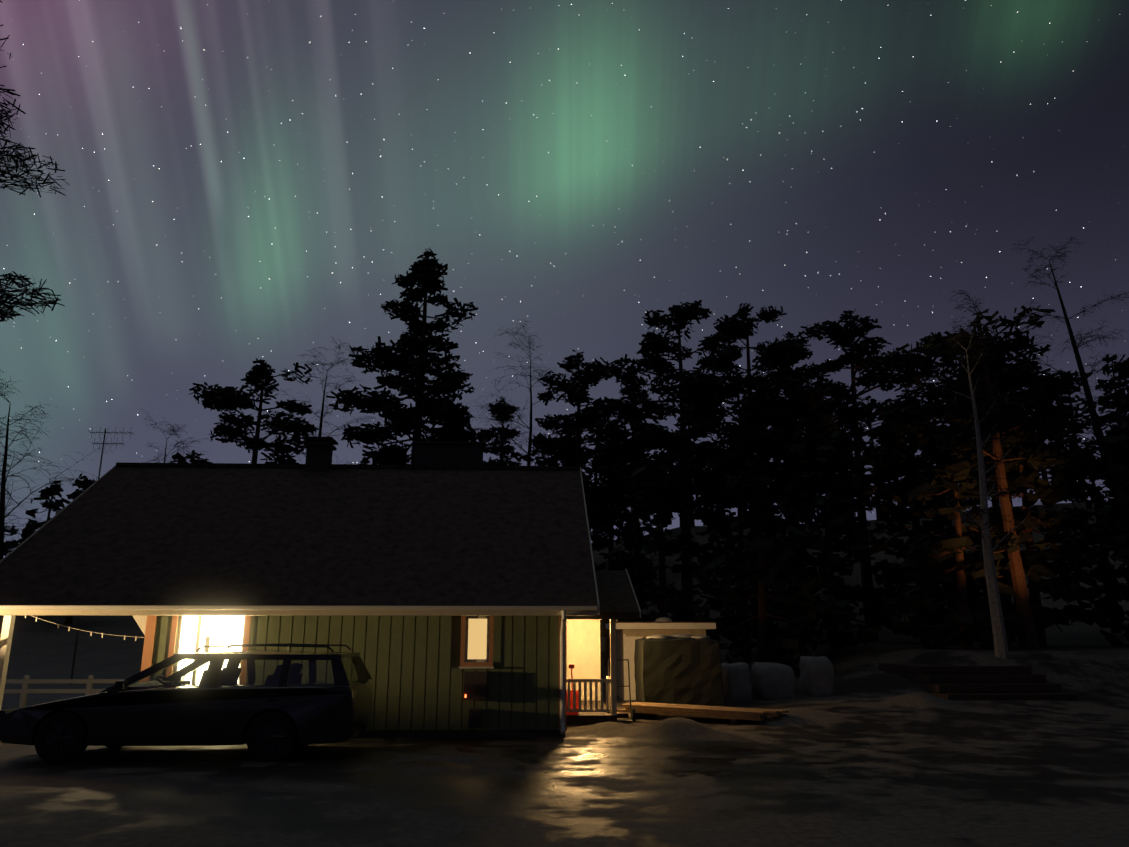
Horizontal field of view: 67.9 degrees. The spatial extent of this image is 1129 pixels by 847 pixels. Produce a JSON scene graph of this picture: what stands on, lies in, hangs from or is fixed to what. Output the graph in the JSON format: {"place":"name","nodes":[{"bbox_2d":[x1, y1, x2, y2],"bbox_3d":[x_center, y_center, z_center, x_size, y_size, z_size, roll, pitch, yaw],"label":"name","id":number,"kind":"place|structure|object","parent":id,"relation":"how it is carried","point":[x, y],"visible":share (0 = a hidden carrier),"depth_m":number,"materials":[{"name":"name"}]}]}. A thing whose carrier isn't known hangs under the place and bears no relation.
{"place":"outdoors","nodes":[
{"label":"outdoors","id":0,"kind":"place"},
{"bbox_2d":[150,616,564,737],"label":"house walls","id":1,"kind":"structure","parent":0,"point":[412,665],"depth_m":14.06,"materials":[{"name":"wood"}]},
{"bbox_2d":[0,615,566,730],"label":"house trim","id":2,"kind":"structure","parent":1,"relation":"attached to","point":[147,625],"depth_m":14.03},
{"bbox_2d":[0,462,597,605],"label":"house roof","id":3,"kind":"structure","parent":1,"relation":"on","point":[123,533],"depth_m":15.69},
{"bbox_2d":[25,616,144,640],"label":"string lights","id":4,"kind":"object","parent":3,"relation":"attached to","point":[88,631],"visible":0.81,"depth_m":14.03},
{"bbox_2d":[0,465,599,733],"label":"roof trim","id":5,"kind":"structure","parent":3,"relation":"attached to","point":[207,610],"depth_m":13.60,"materials":[{"name":"beige paint"}]},
{"bbox_2d":[302,436,485,471],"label":"chimneys","id":6,"kind":"object","parent":3,"relation":"on","point":[319,451],"visible":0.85,"depth_m":20.33,"materials":[{"name":"grey brick"}]},
{"bbox_2d":[178,616,486,681],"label":"window panes","id":7,"kind":"object","parent":1,"relation":"in","point":[221,630],"visible":0.42,"depth_m":14.19,"materials":[{"name":"yellow glass"}]},
{"bbox_2d":[463,671,486,727],"bbox_3d":[-1.480,4.561,13.864,0.380,0.870,0.210,1,-14,-2],"label":"meter cabinet","id":8,"kind":"object","parent":1,"relation":"attached to","point":[475,685],"visible":0.95,"depth_m":13.90,"materials":[{"name":"grey metal"}]},
{"bbox_2d":[0,502,1128,846],"bbox_3d":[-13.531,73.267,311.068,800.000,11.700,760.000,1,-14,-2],"label":"ground","id":9,"kind":"structure","parent":0,"point":[868,754],"depth_m":10.12,"materials":[{"name":"white snow"}]},
{"bbox_2d":[4,519,45,555],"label":"tree","id":10,"kind":"object","parent":9,"relation":"on","point":[26,528],"visible":0.15,"depth_m":69.02,"materials":[{"name":"plant"}]},
{"bbox_2d":[0,0,69,321],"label":"pine tree","id":11,"kind":"object","parent":9,"relation":"on","point":[8,312],"visible":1,"depth_m":15.22,"materials":[{"name":"green plant"}]},
{"bbox_2d":[5,481,70,548],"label":"tree","id":12,"kind":"object","parent":9,"relation":"on","point":[48,492],"visible":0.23,"depth_m":57.20,"materials":[{"name":"plant"}]},
{"bbox_2d":[0,372,115,560],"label":"birch tree","id":13,"kind":"object","parent":9,"relation":"on","point":[3,505],"visible":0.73,"depth_m":28.86,"materials":[{"name":"brown plant"}]},
{"bbox_2d":[4,675,138,707],"bbox_3d":[-11.593,6.234,19.442,4.178,0.782,0.124,1,-14,-2],"label":"garden fence","id":14,"kind":"object","parent":9,"relation":"on","point":[24,690],"visible":0.6,"depth_m":19.44,"materials":[{"name":"wood"}]},
{"bbox_2d":[64,474,95,622],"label":"tree","id":15,"kind":"object","parent":9,"relation":"on","point":[85,485],"visible":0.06,"depth_m":52.22,"materials":[{"name":"green plant"}]},
{"bbox_2d":[69,427,131,684],"bbox_3d":[-16.219,4.407,28.982,1.500,8.843,0.560,1,-14,-2],"label":"antenna mast","id":16,"kind":"object","parent":9,"relation":"on","point":[79,619],"visible":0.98,"depth_m":29.72,"materials":[{"name":"grey metal"}]},
{"bbox_2d":[34,710,309,763],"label":"car wheels","id":17,"kind":"object","parent":9,"relation":"on","point":[61,737],"visible":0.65,"depth_m":11.18,"materials":[{"name":"black rubber"}]},
{"bbox_2d":[141,409,213,462],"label":"birch tree","id":18,"kind":"object","parent":9,"relation":"on","point":[165,457],"visible":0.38,"depth_m":42.40,"materials":[{"name":"black plant"}]},
{"bbox_2d":[0,643,372,745],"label":"estate car","id":19,"kind":"object","parent":9,"relation":"on","point":[218,704],"visible":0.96,"depth_m":11.35,"materials":[{"name":"black paint"}]},
{"bbox_2d":[170,358,318,463],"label":"conifer tree","id":20,"kind":"object","parent":9,"relation":"on","point":[259,377],"visible":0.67,"depth_m":32.67,"materials":[{"name":"plant"}]},
{"bbox_2d":[247,337,383,463],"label":"birch tree","id":21,"kind":"object","parent":9,"relation":"on","point":[322,411],"visible":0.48,"depth_m":34.80,"materials":[{"name":"black plant"}]},
{"bbox_2d":[326,247,501,465],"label":"conifer tree","id":22,"kind":"object","parent":9,"relation":"on","point":[436,408],"visible":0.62,"depth_m":31.12,"materials":[{"name":"plant"}]},
{"bbox_2d":[478,398,521,465],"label":"conifer tree","id":23,"kind":"object","parent":9,"relation":"on","point":[501,454],"visible":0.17,"depth_m":50.76,"materials":[{"name":"plant"}]},
{"bbox_2d":[467,319,572,465],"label":"birch tree","id":24,"kind":"object","parent":9,"relation":"on","point":[529,457],"visible":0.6,"depth_m":38.06,"materials":[{"name":"black plant"}]},
{"bbox_2d":[509,438,564,465],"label":"tree","id":25,"kind":"object","parent":9,"relation":"on","point":[543,463],"visible":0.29,"depth_m":63.51,"materials":[{"name":"green plant"}]},
{"bbox_2d":[560,451,602,552],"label":"tree","id":26,"kind":"object","parent":9,"relation":"on","point":[572,462],"visible":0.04,"depth_m":53.60,"materials":[{"name":"green plant"}]},
{"bbox_2d":[531,350,648,508],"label":"conifer tree","id":27,"kind":"object","parent":9,"relation":"on","point":[567,442],"visible":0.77,"depth_m":36.34,"materials":[{"name":"plant"}]},
{"bbox_2d":[567,569,640,724],"bbox_3d":[0.606,4.655,17.989,1.525,3.044,4.460,1,-14,-2],"label":"porch","id":28,"kind":"object","parent":9,"relation":"on","point":[617,596],"visible":0.69,"depth_m":17.03,"materials":[{"name":"beige paint"}]},
{"bbox_2d":[567,664,578,714],"bbox_3d":[0.153,5.118,16.128,0.240,0.925,0.144,1,-14,-2],"label":"snow shovel","id":29,"kind":"object","parent":28,"relation":"on","point":[571,666],"visible":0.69,"depth_m":16.11,"materials":[{"name":"red plastic"}]},
{"bbox_2d":[582,419,627,549],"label":"tree","id":30,"kind":"object","parent":9,"relation":"on","point":[589,470],"visible":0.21,"depth_m":66.92,"materials":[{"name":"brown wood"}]},
{"bbox_2d":[588,464,630,539],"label":"tree","id":31,"kind":"object","parent":9,"relation":"on","point":[601,531],"visible":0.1,"depth_m":71.80,"materials":[{"name":"plant"}]},
{"bbox_2d":[606,659,635,721],"bbox_3d":[1.098,5.247,16.489,0.560,1.161,0.596,1,-14,-2],"label":"hand truck","id":32,"kind":"object","parent":9,"relation":"on","point":[633,713],"visible":0.67,"depth_m":16.52,"materials":[{"name":"grey metal"}]},
{"bbox_2d":[586,479,658,666],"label":"tree","id":33,"kind":"object","parent":9,"relation":"on","point":[609,516],"visible":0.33,"depth_m":35.70,"materials":[{"name":"green plant"}]},
{"bbox_2d":[590,413,679,574],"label":"tree","id":34,"kind":"object","parent":9,"relation":"on","point":[635,517],"visible":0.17,"depth_m":40.69,"materials":[{"name":"plant"}]},
{"bbox_2d":[589,373,695,553],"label":"conifer tree","id":35,"kind":"object","parent":9,"relation":"on","point":[634,390],"visible":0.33,"depth_m":49.52,"materials":[{"name":"green plant"}]},
{"bbox_2d":[620,421,677,526],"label":"tree","id":36,"kind":"object","parent":9,"relation":"on","point":[639,461],"visible":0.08,"depth_m":58.55,"materials":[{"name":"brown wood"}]},
{"bbox_2d":[605,622,715,699],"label":"shed","id":37,"kind":"structure","parent":9,"relation":"on","point":[628,634],"depth_m":21.43,"materials":[{"name":"wood"}]},
{"bbox_2d":[647,428,694,523],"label":"tree","id":38,"kind":"object","parent":9,"relation":"on","point":[666,459],"depth_m":63.89,"materials":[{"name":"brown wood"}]},
{"bbox_2d":[604,459,745,639],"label":"tree","id":39,"kind":"object","parent":9,"relation":"on","point":[664,486],"visible":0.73,"depth_m":30.58,"materials":[{"name":"green plant"}]},
{"bbox_2d":[634,637,721,705],"bbox_3d":[2.525,5.620,18.915,1.722,1.566,1.564,1,-14,-2],"label":"tarp covered pile","id":40,"kind":"object","parent":9,"relation":"on","point":[687,671],"visible":0.9,"depth_m":18.20,"materials":[{"name":"green fabric"}]},
{"bbox_2d":[646,634,710,638],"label":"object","id":41,"kind":"structure","parent":40,"relation":"on","point":[679,636],"depth_m":18.66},
{"bbox_2d":[651,445,715,526],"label":"tree","id":42,"kind":"object","parent":9,"relation":"on","point":[671,458],"visible":0.04,"depth_m":73.91,"materials":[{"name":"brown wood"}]},
{"bbox_2d":[585,299,800,621],"bbox_3d":[4.917,2.246,34.784,7.572,15.395,7.607,6,-15,-22],"label":"conifer tree","id":43,"kind":"object","parent":9,"relation":"on","point":[658,346],"visible":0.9,"depth_m":34.67,"materials":[{"name":"green plant"}]},
{"bbox_2d":[658,388,734,526],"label":"tree","id":44,"kind":"object","parent":9,"relation":"on","point":[689,438],"visible":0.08,"depth_m":60.01,"materials":[{"name":"green plant"}]},
{"bbox_2d":[617,702,788,724],"bbox_3d":[2.618,5.667,16.366,3.368,0.246,0.900,-10,-17,35],"label":"plank stack","id":45,"kind":"object","parent":9,"relation":"on","point":[736,715],"visible":0.88,"depth_m":16.07,"materials":[{"name":"brown wood"}]},
{"bbox_2d":[702,389,746,516],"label":"tree","id":46,"kind":"object","parent":9,"relation":"on","point":[737,403],"visible":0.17,"depth_m":65.16,"materials":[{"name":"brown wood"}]},
{"bbox_2d":[721,662,751,702],"bbox_3d":[3.994,6.059,19.589,0.578,0.922,0.985,1,-14,-2],"label":"hay bale","id":47,"kind":"object","parent":9,"relation":"on","point":[736,682],"visible":0.83,"depth_m":19.18},
{"bbox_2d":[726,447,747,516],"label":"tree","id":48,"kind":"object","parent":9,"relation":"on","point":[731,513],"depth_m":75.75,"materials":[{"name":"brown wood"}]},
{"bbox_2d":[653,303,835,629],"bbox_3d":[8.499,1.731,38.610,8.190,15.881,9.179,1,-14,-2],"label":"conifer tree","id":49,"kind":"object","parent":9,"relation":"on","point":[784,355],"visible":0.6,"depth_m":38.72,"materials":[{"name":"green plant"}]},
{"bbox_2d":[692,441,801,657],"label":"tree","id":50,"kind":"object","parent":9,"relation":"on","point":[734,464],"visible":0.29,"depth_m":34.73,"materials":[{"name":"green plant"}]},
{"bbox_2d":[728,394,783,525],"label":"tree","id":51,"kind":"object","parent":9,"relation":"on","point":[741,409],"depth_m":58.36,"materials":[{"name":"green plant"}]},
{"bbox_2d":[751,662,794,698],"bbox_3d":[4.883,6.031,19.628,0.877,0.846,1.020,1,-14,-2],"label":"hay bale","id":52,"kind":"object","parent":9,"relation":"on","point":[773,680],"visible":0.96,"depth_m":19.19},
{"bbox_2d":[691,452,857,674],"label":"tree","id":53,"kind":"object","parent":9,"relation":"on","point":[786,569],"visible":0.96,"depth_m":26.41,"materials":[{"name":"green plant"}]},
{"bbox_2d":[733,331,849,565],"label":"conifer tree","id":54,"kind":"object","parent":9,"relation":"on","point":[804,375],"visible":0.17,"depth_m":47.29,"materials":[{"name":"green plant"}]},
{"bbox_2d":[730,421,857,628],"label":"tree","id":55,"kind":"object","parent":9,"relation":"on","point":[788,480],"visible":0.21,"depth_m":38.20,"materials":[{"name":"plant"}]},
{"bbox_2d":[778,425,840,522],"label":"tree","id":56,"kind":"object","parent":9,"relation":"on","point":[810,496],"visible":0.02,"depth_m":72.15,"materials":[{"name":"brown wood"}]},
{"bbox_2d":[782,425,845,524],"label":"tree","id":57,"kind":"object","parent":9,"relation":"on","point":[829,473],"depth_m":64.11,"materials":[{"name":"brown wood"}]},
{"bbox_2d":[799,656,833,696],"bbox_3d":[5.909,5.947,19.713,0.656,0.908,0.986,1,-14,-2],"label":"bale","id":58,"kind":"object","parent":9,"relation":"on","point":[816,675],"visible":0.98,"depth_m":19.30},
{"bbox_2d":[794,374,871,511],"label":"tree","id":59,"kind":"object","parent":9,"relation":"on","point":[845,476],"visible":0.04,"depth_m":58.17,"materials":[{"name":"green plant"}]},
{"bbox_2d":[767,428,902,655],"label":"tree","id":60,"kind":"object","parent":9,"relation":"on","point":[848,525],"visible":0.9,"depth_m":28.80,"materials":[{"name":"plant"}]},
{"bbox_2d":[746,308,953,640],"bbox_3d":[12.656,1.932,35.965,9.573,14.686,9.401,1,-14,-2],"label":"conifer tree","id":61,"kind":"object","parent":9,"relation":"on","point":[816,420],"visible":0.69,"depth_m":35.59,"materials":[{"name":"green plant"}]},
{"bbox_2d":[822,396,883,509],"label":"tree","id":62,"kind":"object","parent":9,"relation":"on","point":[849,401],"visible":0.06,"depth_m":66.90,"materials":[{"name":"green plant"}]},
{"bbox_2d":[838,395,889,520],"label":"tree","id":63,"kind":"object","parent":9,"relation":"on","point":[870,407],"visible":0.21,"depth_m":61.02,"materials":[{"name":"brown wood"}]},
{"bbox_2d":[865,454,909,507],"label":"tree","id":64,"kind":"object","parent":9,"relation":"on","point":[904,478],"depth_m":76.61,"materials":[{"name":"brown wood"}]},
{"bbox_2d":[874,388,963,528],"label":"conifer tree","id":65,"kind":"object","parent":9,"relation":"on","point":[909,399],"visible":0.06,"depth_m":41.83,"materials":[{"name":"green plant"}]},
{"bbox_2d":[899,400,960,484],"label":"tree","id":66,"kind":"object","parent":9,"relation":"on","point":[936,425],"visible":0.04,"depth_m":65.80,"materials":[{"name":"green plant"}]},
{"bbox_2d":[861,433,1004,641],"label":"tree","id":67,"kind":"object","parent":9,"relation":"on","point":[891,514],"visible":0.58,"depth_m":33.49,"materials":[{"name":"plant"}]},
{"bbox_2d":[876,424,1011,631],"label":"tree","id":68,"kind":"object","parent":9,"relation":"on","point":[928,447],"visible":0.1,"depth_m":37.58,"materials":[{"name":"plant"}]},
{"bbox_2d":[879,442,1055,649],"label":"tree","id":69,"kind":"object","parent":9,"relation":"on","point":[929,557],"visible":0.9,"depth_m":25.84,"materials":[{"name":"plant"}]},
{"bbox_2d":[923,367,1026,505],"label":"tree","id":70,"kind":"object","parent":9,"relation":"on","point":[962,422],"depth_m":58.71,"materials":[{"name":"plant"}]},
{"bbox_2d":[878,663,1078,700],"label":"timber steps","id":71,"kind":"structure","parent":9,"relation":"on","point":[966,683],"depth_m":19.35,"materials":[{"name":"brown wood"}]},
{"bbox_2d":[871,305,1092,649],"bbox_3d":[13.293,1.690,25.905,6.566,10.654,6.293,1,-14,-2],"label":"tree","id":72,"kind":"object","parent":9,"relation":"on","point":[999,348],"visible":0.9,"depth_m":25.71,"materials":[{"name":"green plant"}]},
{"bbox_2d":[900,351,1073,645],"bbox_3d":[16.493,2.437,30.088,5.732,11.172,6.276,8,-16,-30],"label":"conifer tree","id":73,"kind":"object","parent":9,"relation":"on","point":[981,396],"visible":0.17,"depth_m":31.12,"materials":[{"name":"green plant"}]},
{"bbox_2d":[960,392,1015,506],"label":"tree","id":74,"kind":"object","parent":9,"relation":"on","point":[1007,472],"depth_m":63.89,"materials":[{"name":"green plant"}]},
{"bbox_2d":[912,290,1071,642],"bbox_3d":[16.766,1.607,33.423,5.688,14.223,4.560,-8,-16,29],"label":"birch tree","id":75,"kind":"object","parent":9,"relation":"on","point":[995,502],"visible":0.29,"depth_m":33.65,"materials":[{"name":"plant"}]},
{"bbox_2d":[929,317,1055,658],"bbox_3d":[11.145,1.607,21.972,2.858,9.095,3.790,1,-14,-2],"label":"birch tree","id":76,"kind":"object","parent":9,"relation":"on","point":[999,635],"visible":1,"depth_m":22.05,"materials":[{"name":"grey plant"}]},
{"bbox_2d":[942,418,1111,647],"bbox_3d":[15.720,3.688,29.091,4.917,8.282,5.278,-11,-18,38],"label":"tree","id":77,"kind":"object","parent":9,"relation":"on","point":[1060,585],"visible":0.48,"depth_m":28.04,"materials":[{"name":"plant"}]},
{"bbox_2d":[1015,425,1052,497],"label":"tree","id":78,"kind":"object","parent":9,"relation":"on","point":[1030,490],"depth_m":74.63,"materials":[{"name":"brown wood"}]},
{"bbox_2d":[1016,368,1082,507],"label":"tree","id":79,"kind":"object","parent":9,"relation":"on","point":[1049,434],"visible":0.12,"depth_m":58.11,"materials":[{"name":"green plant"}]},
{"bbox_2d":[1010,236,1128,556],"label":"birch tree","id":80,"kind":"object","parent":9,"relation":"on","point":[1121,504],"visible":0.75,"depth_m":28.53,"materials":[{"name":"brown plant"}]},
{"bbox_2d":[1045,371,1112,501],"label":"tree","id":81,"kind":"object","parent":9,"relation":"on","point":[1074,429],"visible":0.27,"depth_m":64.16,"materials":[{"name":"green plant"}]},
{"bbox_2d":[1039,439,1121,632],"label":"conifer tree","id":82,"kind":"object","parent":9,"relation":"on","point":[1077,517],"visible":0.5,"depth_m":35.22,"materials":[{"name":"plant"}]},
{"bbox_2d":[1050,422,1112,502],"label":"tree","id":83,"kind":"object","parent":9,"relation":"on","point":[1068,456],"visible":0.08,"depth_m":76.73,"materials":[{"name":"green plant"}]},
{"bbox_2d":[1062,417,1128,645],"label":"tree","id":84,"kind":"object","parent":9,"relation":"on","point":[1120,540],"visible":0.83,"depth_m":28.01,"materials":[{"name":"plant"}]},
{"bbox_2d":[1067,412,1128,627],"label":"tree","id":85,"kind":"object","parent":9,"relation":"on","point":[1108,509],"visible":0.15,"depth_m":32.34,"materials":[{"name":"plant"}]},
{"bbox_2d":[1091,354,1128,458],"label":"tree","id":86,"kind":"object","parent":9,"relation":"on","point":[1106,369],"visible":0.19,"depth_m":66.80,"materials":[{"name":"plant"}]},
{"bbox_2d":[1093,354,1128,436],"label":"tree","id":87,"kind":"object","parent":9,"relation":"on","point":[1117,400],"visible":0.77,"depth_m":59.53,"materials":[{"name":"plant"}]},
{"bbox_2d":[0,0,1128,557],"label":"sky","id":88,"kind":"structure","parent":0,"point":[248,180],"materials":[{"name":"purple"}]},
{"bbox_2d":[655,617,671,621],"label":"shed roof snow","id":89,"kind":"structure","parent":0,"point":[663,619],"depth_m":21.49,"materials":[{"name":"white snow"}]}
]}

